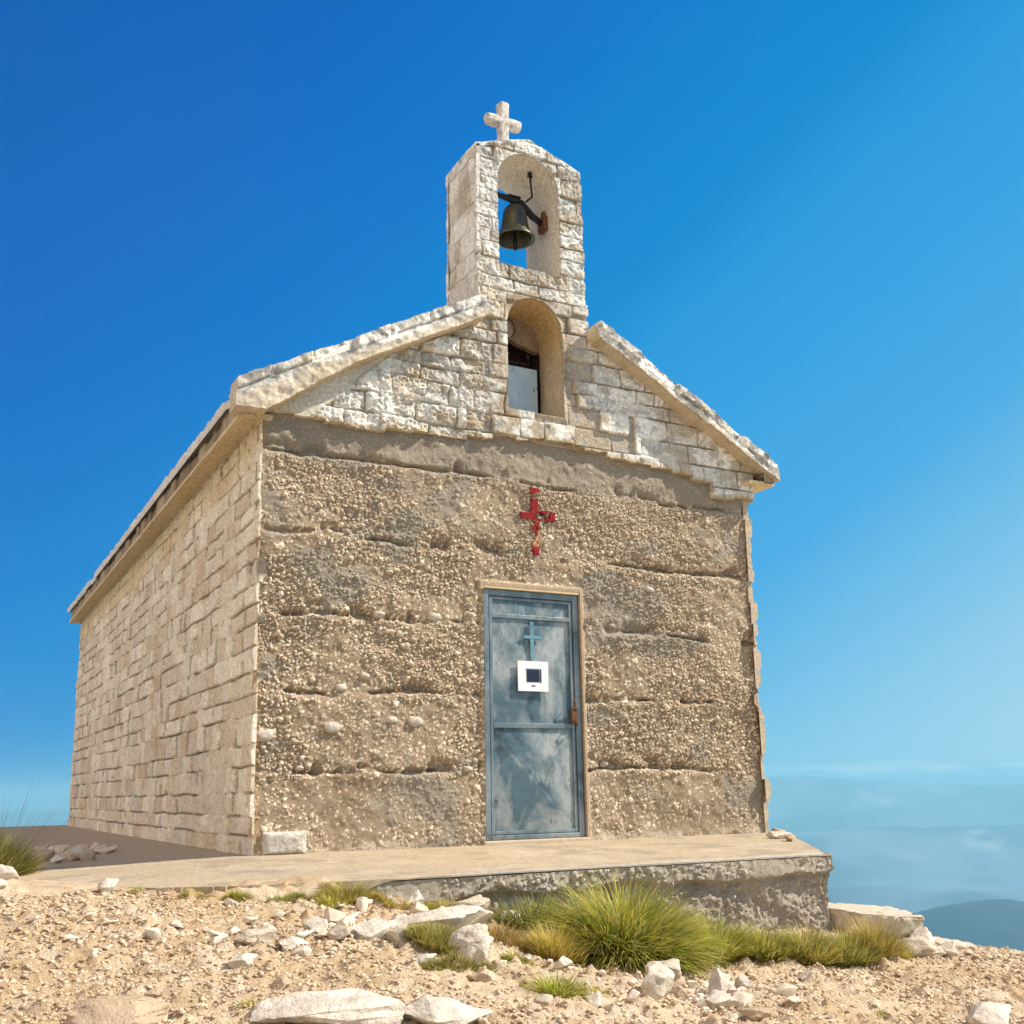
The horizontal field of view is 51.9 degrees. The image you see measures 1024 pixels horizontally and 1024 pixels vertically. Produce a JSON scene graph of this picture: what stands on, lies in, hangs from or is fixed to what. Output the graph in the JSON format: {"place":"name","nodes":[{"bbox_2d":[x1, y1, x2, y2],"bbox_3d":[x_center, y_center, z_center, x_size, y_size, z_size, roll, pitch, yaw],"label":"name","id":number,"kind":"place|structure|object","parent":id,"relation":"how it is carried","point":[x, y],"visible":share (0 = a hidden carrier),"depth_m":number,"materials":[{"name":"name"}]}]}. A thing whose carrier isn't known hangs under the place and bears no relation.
{"place":"outdoors","nodes":[
{"label":"outdoors","id":0,"kind":"place"},
{"bbox_2d":[0,877,1023,1023],"bbox_3d":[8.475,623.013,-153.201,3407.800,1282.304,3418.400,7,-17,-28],"label":"ground","id":1,"kind":"structure","parent":0,"point":[22,887],"depth_m":4.41,"materials":[{"name":"gravel"}]},
{"bbox_2d":[0,878,7,888],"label":"rock","id":2,"kind":"object","parent":1,"relation":"on","point":[3,883],"visible":0.99,"depth_m":5.32,"materials":[{"name":"stone"}]},
{"bbox_2d":[0,864,18,879],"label":"rock","id":3,"kind":"object","parent":1,"relation":"on","point":[8,872],"visible":0.88,"depth_m":5.67,"materials":[{"name":"stone"}]},
{"bbox_2d":[0,769,82,875],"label":"grass clump","id":4,"kind":"object","parent":1,"relation":"on","point":[14,856],"visible":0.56,"depth_m":6.79,"materials":[{"name":"plant"}]},
{"bbox_2d":[62,934,77,940],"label":"stone","id":5,"kind":"object","parent":1,"relation":"on","point":[68,937],"visible":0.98,"depth_m":4.17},
{"bbox_2d":[80,912,95,921],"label":"stone","id":6,"kind":"object","parent":1,"relation":"on","point":[89,916],"visible":0.95,"depth_m":4.60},
{"bbox_2d":[89,948,97,957],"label":"stone","id":7,"kind":"object","parent":1,"relation":"on","point":[93,953],"visible":1,"depth_m":3.95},
{"bbox_2d":[97,878,118,892],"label":"rock","id":8,"kind":"object","parent":1,"relation":"on","point":[106,885],"visible":0.88,"depth_m":5.25,"materials":[{"name":"stone"}]},
{"bbox_2d":[63,995,170,1023],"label":"rock","id":9,"kind":"object","parent":1,"relation":"on","point":[124,1009],"visible":1,"depth_m":3.20,"materials":[{"name":"brown stone"}]},
{"bbox_2d":[144,928,160,938],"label":"stone","id":10,"kind":"object","parent":1,"relation":"on","point":[153,933],"visible":1,"depth_m":4.32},
{"bbox_2d":[143,987,163,997],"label":"rock","id":11,"kind":"object","parent":1,"relation":"on","point":[155,992],"visible":0.8,"depth_m":3.55,"materials":[{"name":"brown stone"}]},
{"bbox_2d":[170,920,182,926],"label":"stone","id":12,"kind":"object","parent":1,"relation":"on","point":[175,923],"visible":1,"depth_m":4.57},
{"bbox_2d":[174,889,215,899],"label":"grass tuft","id":13,"kind":"object","parent":1,"relation":"on","point":[188,894],"visible":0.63,"depth_m":5.26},
{"bbox_2d":[209,935,222,945],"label":"stone","id":14,"kind":"object","parent":1,"relation":"on","point":[215,940],"visible":0.88,"depth_m":4.29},
{"bbox_2d":[207,930,228,937],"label":"stone","id":15,"kind":"object","parent":1,"relation":"on","point":[213,933],"visible":0.82,"depth_m":4.41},
{"bbox_2d":[224,898,236,905],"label":"stone","id":16,"kind":"object","parent":1,"relation":"on","point":[228,901],"visible":0.86,"depth_m":5.14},
{"bbox_2d":[226,926,239,934],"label":"stone","id":17,"kind":"object","parent":1,"relation":"on","point":[233,929],"visible":0.78,"depth_m":4.53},
{"bbox_2d":[219,888,253,901],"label":"grass tuft","id":18,"kind":"object","parent":1,"relation":"on","point":[238,895],"visible":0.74,"depth_m":5.26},
{"bbox_2d":[228,953,258,968],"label":"rock","id":19,"kind":"object","parent":1,"relation":"on","point":[242,960],"visible":0.96,"depth_m":3.96,"materials":[{"name":"stone"}]},
{"bbox_2d":[229,994,265,1012],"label":"grass tuft","id":20,"kind":"object","parent":1,"relation":"on","point":[248,1001],"visible":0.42,"depth_m":3.49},
{"bbox_2d":[242,916,257,924],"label":"stone","id":21,"kind":"object","parent":1,"relation":"on","point":[247,920],"visible":0.75,"depth_m":4.74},
{"bbox_2d":[234,928,277,945],"bbox_3d":[-1.071,1.759,4.359,0.190,0.069,0.117,11,-19,-38],"label":"rock","id":22,"kind":"object","parent":1,"relation":"on","point":[250,936],"visible":0.84,"depth_m":4.32,"materials":[{"name":"grey stone"}]},
{"bbox_2d":[272,910,285,918],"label":"stone","id":23,"kind":"object","parent":1,"relation":"on","point":[278,914],"visible":0.79,"depth_m":4.92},
{"bbox_2d":[258,890,315,902],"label":"grass tuft","id":24,"kind":"object","parent":1,"relation":"on","point":[295,895],"visible":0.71,"depth_m":5.31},
{"bbox_2d":[279,936,304,949],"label":"rock","id":25,"kind":"object","parent":1,"relation":"on","point":[290,942],"visible":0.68,"depth_m":4.29,"materials":[{"name":"stone"}]},
{"bbox_2d":[291,945,311,955],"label":"stone","id":26,"kind":"object","parent":1,"relation":"on","point":[303,950],"visible":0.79,"depth_m":4.14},
{"bbox_2d":[296,930,314,938],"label":"stone","id":27,"kind":"object","parent":1,"relation":"on","point":[303,934],"visible":0.91,"depth_m":4.44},
{"bbox_2d":[303,916,327,932],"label":"rock","id":28,"kind":"object","parent":1,"relation":"on","point":[317,924],"visible":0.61,"depth_m":4.58,"materials":[{"name":"stone"}]},
{"bbox_2d":[316,928,326,938],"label":"stone","id":29,"kind":"object","parent":1,"relation":"on","point":[322,933],"visible":0.84,"depth_m":4.47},
{"bbox_2d":[249,988,405,1023],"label":"rock","id":30,"kind":"object","parent":1,"relation":"on","point":[351,1006],"visible":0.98,"depth_m":3.40,"materials":[{"name":"stone"}]},
{"bbox_2d":[316,893,350,908],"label":"grass tuft","id":31,"kind":"object","parent":1,"relation":"on","point":[329,900],"visible":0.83,"depth_m":5.27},
{"bbox_2d":[324,907,345,922],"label":"stone","id":32,"kind":"object","parent":1,"relation":"on","point":[332,915],"visible":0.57,"depth_m":4.91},
{"bbox_2d":[327,925,353,940],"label":"rock","id":33,"kind":"object","parent":1,"relation":"on","point":[337,932],"visible":0.98,"depth_m":4.46,"materials":[{"name":"grey stone"}]},
{"bbox_2d":[336,916,354,925],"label":"stone","id":34,"kind":"object","parent":1,"relation":"on","point":[344,920],"visible":0.56,"depth_m":4.73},
{"bbox_2d":[307,879,387,904],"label":"grass tuft","id":35,"kind":"object","parent":1,"relation":"on","point":[347,894],"visible":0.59,"depth_m":5.42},
{"bbox_2d":[355,897,368,912],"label":"stone","id":36,"kind":"object","parent":1,"relation":"on","point":[361,904],"visible":0.88,"depth_m":5.20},
{"bbox_2d":[351,917,395,942],"bbox_3d":[-0.606,1.840,4.617,0.151,0.106,0.212,-15,-20,42],"label":"rock","id":37,"kind":"object","parent":1,"relation":"on","point":[372,930],"visible":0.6,"depth_m":4.59,"materials":[{"name":"stone"}]},
{"bbox_2d":[364,891,413,910],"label":"grass tuft","id":38,"kind":"object","parent":1,"relation":"on","point":[389,903],"visible":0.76,"depth_m":5.43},
{"bbox_2d":[386,895,401,904],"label":"rock","id":39,"kind":"object","parent":1,"relation":"on","point":[392,899],"visible":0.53,"depth_m":5.48,"materials":[{"name":"grey stone"}]},
{"bbox_2d":[386,923,409,946],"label":"rock","id":40,"kind":"object","parent":1,"relation":"on","point":[393,935],"visible":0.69,"depth_m":4.55,"materials":[{"name":"stone"}]},
{"bbox_2d":[406,889,423,903],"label":"rock","id":41,"kind":"object","parent":1,"relation":"on","point":[416,896],"visible":0.48,"depth_m":5.61,"materials":[{"name":"stone"}]},
{"bbox_2d":[0,825,832,894],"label":"terrace","id":42,"kind":"structure","parent":1,"relation":"on","point":[147,864],"depth_m":6.97,"materials":[{"name":"concrete"}]},
{"bbox_2d":[37,850,54,861],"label":"stone","id":43,"kind":"object","parent":42,"relation":"on","point":[49,853],"visible":0.56,"depth_m":7.99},
{"bbox_2d":[50,855,65,862],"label":"stone","id":44,"kind":"object","parent":42,"relation":"on","point":[58,858],"visible":1,"depth_m":7.61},
{"bbox_2d":[55,844,72,852],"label":"stone","id":45,"kind":"object","parent":42,"relation":"on","point":[61,848],"visible":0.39,"depth_m":8.14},
{"bbox_2d":[64,846,84,860],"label":"stone","id":46,"kind":"object","parent":42,"relation":"on","point":[73,853],"visible":0.83,"depth_m":7.74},
{"bbox_2d":[79,849,94,861],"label":"stone","id":47,"kind":"object","parent":42,"relation":"on","point":[87,855],"visible":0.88,"depth_m":7.65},
{"bbox_2d":[89,842,104,853],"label":"stone","id":48,"kind":"object","parent":42,"relation":"on","point":[95,845],"visible":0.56,"depth_m":8.49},
{"bbox_2d":[93,844,106,853],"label":"stone","id":49,"kind":"object","parent":42,"relation":"on","point":[102,846],"visible":0.7,"depth_m":8.42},
{"bbox_2d":[97,845,118,853],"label":"stone","id":50,"kind":"object","parent":42,"relation":"on","point":[108,849],"visible":1,"depth_m":8.38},
{"bbox_2d":[67,101,779,855],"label":"chapel","id":51,"kind":"structure","parent":42,"relation":"on","point":[469,563],"depth_m":8.81,"materials":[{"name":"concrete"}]},
{"bbox_2d":[498,172,547,250],"bbox_3d":[0.034,-2.838,9.935,0.605,0.810,0.372,-1,-15,1],"label":"bell","id":52,"kind":"object","parent":51,"relation":"hanging from","point":[515,233],"visible":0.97,"depth_m":9.93,"materials":[{"name":"brown metal"}]},
{"bbox_2d":[483,588,584,840],"bbox_3d":[0.177,1.614,8.507,0.894,1.960,0.101,7,-17,-28],"label":"door","id":53,"kind":"structure","parent":51,"relation":"in","point":[534,764],"depth_m":8.51,"materials":[{"name":"blue metal"}]},
{"bbox_2d":[766,831,791,838],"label":"rock","id":54,"kind":"object","parent":42,"relation":"on","point":[775,834],"visible":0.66,"depth_m":8.59,"materials":[{"name":"stone"}]},
{"bbox_2d":[784,834,795,840],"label":"rock","id":55,"kind":"object","parent":42,"relation":"on","point":[789,837],"visible":1,"depth_m":8.30,"materials":[{"name":"brown stone"}]},
{"bbox_2d":[408,901,428,914],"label":"stone","id":56,"kind":"object","parent":1,"relation":"on","point":[417,907],"visible":0.63,"depth_m":5.24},
{"bbox_2d":[404,953,436,964],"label":"rock","id":57,"kind":"object","parent":1,"relation":"on","point":[421,957],"visible":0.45,"depth_m":4.29,"materials":[{"name":"stone"}]},
{"bbox_2d":[410,899,438,910],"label":"grass tuft","id":58,"kind":"object","parent":1,"relation":"on","point":[430,907],"visible":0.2,"depth_m":5.44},
{"bbox_2d":[392,916,490,954],"bbox_3d":[-0.313,1.873,4.650,0.481,0.174,0.400,7,-17,-28],"label":"grass tuft","id":59,"kind":"object","parent":1,"relation":"on","point":[434,937],"visible":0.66,"depth_m":4.54,"materials":[{"name":"green plant"}]},
{"bbox_2d":[393,905,492,929],"bbox_3d":[-0.354,1.945,4.950,0.606,0.168,0.291,5,-16,-21],"label":"rock","id":60,"kind":"object","parent":1,"relation":"on","point":[459,916],"visible":0.58,"depth_m":4.93,"materials":[{"name":"stone"}]},
{"bbox_2d":[424,895,464,907],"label":"grass tuft","id":61,"kind":"object","parent":1,"relation":"on","point":[445,904],"visible":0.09,"depth_m":5.61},
{"bbox_2d":[403,994,492,1023],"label":"rock","id":62,"kind":"object","parent":1,"relation":"on","point":[426,1009],"visible":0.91,"depth_m":3.47,"materials":[{"name":"stone"}]},
{"bbox_2d":[418,948,500,974],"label":"grass tuft","id":63,"kind":"object","parent":1,"relation":"on","point":[465,962],"visible":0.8,"depth_m":4.26,"materials":[{"name":"green plant"}]},
{"bbox_2d":[445,924,490,961],"bbox_3d":[-0.189,1.883,4.613,0.190,0.154,0.249,-3,-15,8],"label":"rock","id":64,"kind":"object","parent":1,"relation":"on","point":[475,942],"visible":0.94,"depth_m":4.52,"materials":[{"name":"stone"}]},
{"bbox_2d":[449,894,489,909],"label":"rock","id":65,"kind":"object","parent":1,"relation":"on","point":[479,900],"visible":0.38,"depth_m":5.66,"materials":[{"name":"grey stone"}]},
{"bbox_2d":[468,972,491,981],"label":"rock","id":66,"kind":"object","parent":1,"relation":"on","point":[483,976],"visible":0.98,"depth_m":4.12,"materials":[{"name":"brown stone"}]},
{"bbox_2d":[484,918,535,951],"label":"dry plant","id":67,"kind":"object","parent":1,"relation":"on","point":[506,935],"visible":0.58,"depth_m":5.24,"materials":[{"name":"yellow plant"}]},
{"bbox_2d":[498,910,522,925],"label":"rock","id":68,"kind":"object","parent":1,"relation":"on","point":[508,913],"visible":0.23,"depth_m":5.77,"materials":[{"name":"stone"}]},
{"bbox_2d":[499,948,537,965],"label":"grass tuft","id":69,"kind":"object","parent":1,"relation":"on","point":[507,958],"visible":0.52,"depth_m":4.72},
{"bbox_2d":[485,888,578,933],"bbox_3d":[0.134,2.232,5.830,0.781,0.310,0.507,7,-17,-28],"label":"grass tuft","id":70,"kind":"object","parent":1,"relation":"on","point":[534,911],"visible":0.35,"depth_m":5.74,"materials":[{"name":"plant"}]},
{"bbox_2d":[533,994,553,1005],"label":"rock","id":71,"kind":"object","parent":1,"relation":"on","point":[545,999],"visible":0.91,"depth_m":3.95,"materials":[{"name":"grey stone"}]},
{"bbox_2d":[513,965,596,1001],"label":"grass tuft","id":72,"kind":"object","parent":1,"relation":"on","point":[556,988],"visible":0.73,"depth_m":4.14,"materials":[{"name":"plant"}]},
{"bbox_2d":[517,917,594,963],"bbox_3d":[0.218,2.129,5.225,0.422,0.257,0.410,7,-17,-28],"label":"grass tuft","id":73,"kind":"object","parent":1,"relation":"on","point":[547,946],"visible":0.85,"depth_m":5.15,"materials":[{"name":"plant"}]},
{"bbox_2d":[552,956,572,968],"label":"rock","id":74,"kind":"object","parent":1,"relation":"on","point":[563,962],"visible":0.96,"depth_m":4.67,"materials":[{"name":"stone"}]},
{"bbox_2d":[560,975,610,994],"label":"grass tuft","id":75,"kind":"object","parent":1,"relation":"on","point":[592,987],"visible":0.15,"depth_m":4.36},
{"bbox_2d":[346,855,834,931],"bbox_3d":[1.234,2.590,7.092,1.563,0.510,5.088,-13,-19,37],"label":"terrace footing","id":76,"kind":"object","parent":1,"relation":"on","point":[780,891],"visible":0.45,"depth_m":6.58,"materials":[{"name":"concrete"}]},
{"bbox_2d":[584,993,600,1005],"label":"rock","id":77,"kind":"object","parent":1,"relation":"on","point":[594,999],"visible":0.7,"depth_m":4.07,"materials":[{"name":"stone"}]},
{"bbox_2d":[522,859,734,980],"bbox_3d":[0.599,2.157,5.628,1.241,0.613,1.169,7,-17,-28],"label":"grass clump","id":78,"kind":"object","parent":1,"relation":"on","point":[624,930],"visible":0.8,"depth_m":5.39,"materials":[{"name":"plant"}]},
{"bbox_2d":[629,989,639,1000],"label":"stone","id":79,"kind":"object","parent":1,"relation":"on","point":[633,993],"visible":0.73,"depth_m":4.34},
{"bbox_2d":[634,971,643,979],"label":"rock","id":80,"kind":"object","parent":1,"relation":"on","point":[638,975],"visible":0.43,"depth_m":5.02,"materials":[{"name":"grey stone"}]},
{"bbox_2d":[640,961,674,999],"bbox_3d":[0.618,2.001,4.483,0.130,0.163,0.182,-5,-15,16],"label":"rock","id":81,"kind":"object","parent":1,"relation":"on","point":[657,983],"visible":0.94,"depth_m":4.43,"materials":[{"name":"stone"}]},
{"bbox_2d":[645,958,681,980],"bbox_3d":[0.698,2.135,4.849,0.183,0.132,0.125,-1,-15,-2],"label":"rock","id":82,"kind":"object","parent":1,"relation":"on","point":[673,964],"visible":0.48,"depth_m":4.82,"materials":[{"name":"grey stone"}]},
{"bbox_2d":[671,985,688,1000],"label":"rock","id":83,"kind":"object","parent":1,"relation":"on","point":[678,991],"visible":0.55,"depth_m":4.61,"materials":[{"name":"brown stone"}]},
{"bbox_2d":[674,976,685,987],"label":"stone","id":84,"kind":"object","parent":1,"relation":"on","point":[681,981],"visible":0.38,"depth_m":4.79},
{"bbox_2d":[686,980,696,988],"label":"stone","id":85,"kind":"object","parent":1,"relation":"on","point":[691,984],"visible":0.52,"depth_m":4.92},
{"bbox_2d":[696,998,707,1007],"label":"stone","id":86,"kind":"object","parent":1,"relation":"on","point":[701,1003],"visible":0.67,"depth_m":4.53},
{"bbox_2d":[708,968,730,992],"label":"rock","id":87,"kind":"object","parent":1,"relation":"on","point":[719,980],"visible":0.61,"depth_m":4.69,"materials":[{"name":"stone"}]},
{"bbox_2d":[679,906,764,964],"bbox_3d":[1.093,2.326,5.793,0.650,0.314,0.590,7,-17,-28],"label":"grass tuft","id":88,"kind":"object","parent":1,"relation":"on","point":[724,932],"visible":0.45,"depth_m":5.69,"materials":[{"name":"plant"}]},
{"bbox_2d":[705,990,739,1009],"bbox_3d":[0.883,2.121,4.552,0.152,0.091,0.142,9,-18,-33],"label":"rock","id":89,"kind":"object","parent":1,"relation":"on","point":[714,999],"visible":0.73,"depth_m":4.52,"materials":[{"name":"stone"}]},
{"bbox_2d":[731,991,752,1005],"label":"stone","id":90,"kind":"object","parent":1,"relation":"on","point":[744,997],"visible":0.51,"depth_m":4.62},
{"bbox_2d":[734,975,751,988],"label":"rock","id":91,"kind":"object","parent":1,"relation":"on","point":[742,980],"visible":0.69,"depth_m":4.96,"materials":[{"name":"stone"}]},
{"bbox_2d":[735,1007,778,1020],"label":"rock","id":92,"kind":"object","parent":1,"relation":"on","point":[755,1013],"visible":0.95,"depth_m":4.34,"materials":[{"name":"brown stone"}]},
{"bbox_2d":[754,986,765,991],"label":"stone","id":93,"kind":"object","parent":1,"relation":"on","point":[757,988],"visible":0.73,"depth_m":5.04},
{"bbox_2d":[726,915,809,962],"bbox_3d":[1.371,2.375,5.858,0.618,0.276,0.542,7,-17,-28],"label":"grass tuft","id":94,"kind":"object","parent":1,"relation":"on","point":[770,947],"visible":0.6,"depth_m":5.72,"materials":[{"name":"plant"}]},
{"bbox_2d":[773,982,797,996],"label":"stone","id":95,"kind":"object","parent":1,"relation":"on","point":[785,989],"visible":0.84,"depth_m":4.96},
{"bbox_2d":[786,996,798,1002],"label":"stone","id":96,"kind":"object","parent":1,"relation":"on","point":[791,998],"visible":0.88,"depth_m":4.76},
{"bbox_2d":[798,971,812,981],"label":"rock","id":97,"kind":"object","parent":1,"relation":"on","point":[805,976],"visible":1,"depth_m":5.42,"materials":[{"name":"grey stone"}]},
{"bbox_2d":[766,919,848,965],"bbox_3d":[1.645,2.410,5.901,0.596,0.271,0.527,7,-17,-28],"label":"grass tuft","id":98,"kind":"object","parent":1,"relation":"on","point":[812,954],"visible":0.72,"depth_m":5.79,"materials":[{"name":"plant"}]},
{"bbox_2d":[812,922,890,967],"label":"grass tuft","id":99,"kind":"object","parent":1,"relation":"on","point":[864,956],"visible":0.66,"depth_m":5.85,"materials":[{"name":"plant"}]},
{"bbox_2d":[828,902,923,937],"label":"rock","id":100,"kind":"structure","parent":1,"relation":"on","point":[906,922],"depth_m":6.94,"materials":[{"name":"stone"}]},
{"bbox_2d":[839,910,912,959],"bbox_3d":[2.079,2.458,6.084,0.506,0.302,0.439,7,-17,-28],"label":"grass tuft","id":101,"kind":"object","parent":1,"relation":"on","point":[894,946],"visible":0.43,"depth_m":6.01,"materials":[{"name":"plant"}]},
{"bbox_2d":[899,933,920,959],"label":"grass tuft","id":102,"kind":"object","parent":1,"relation":"on","point":[905,954],"visible":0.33,"depth_m":6.17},
{"bbox_2d":[910,927,933,941],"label":"rock","id":103,"kind":"object","parent":1,"relation":"on","point":[925,932],"visible":0.39,"depth_m":6.83,"materials":[{"name":"stone"}]},
{"bbox_2d":[897,936,946,958],"bbox_3d":[2.448,2.635,6.314,0.304,0.156,0.216,2,-15,-11],"label":"rock","id":104,"kind":"object","parent":1,"relation":"on","point":[926,947],"visible":0.52,"depth_m":6.27,"materials":[{"name":"grey stone"}]},
{"bbox_2d":[939,941,958,958],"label":"rock","id":105,"kind":"object","parent":1,"relation":"on","point":[949,949],"visible":0.76,"depth_m":6.32,"materials":[{"name":"stone"}]},
{"bbox_2d":[933,936,976,948],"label":"rock","id":106,"kind":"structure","parent":1,"relation":"on","point":[938,941],"depth_m":6.83,"materials":[{"name":"stone"}]},
{"bbox_2d":[965,1001,1010,1023],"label":"rock","id":107,"kind":"object","parent":1,"relation":"on","point":[988,1012],"visible":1,"depth_m":4.71,"materials":[{"name":"stone"}]},
{"bbox_2d":[0,775,1023,950],"bbox_3d":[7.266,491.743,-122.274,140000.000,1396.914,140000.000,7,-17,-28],"label":"sea","id":108,"kind":"structure","parent":0,"point":[946,861],"depth_m":12501.27,"materials":[{"name":"liquid"}]},
{"bbox_2d":[0,0,1023,810],"label":"sky","id":109,"kind":"structure","parent":0,"point":[807,216],"materials":[{"name":"blue"}]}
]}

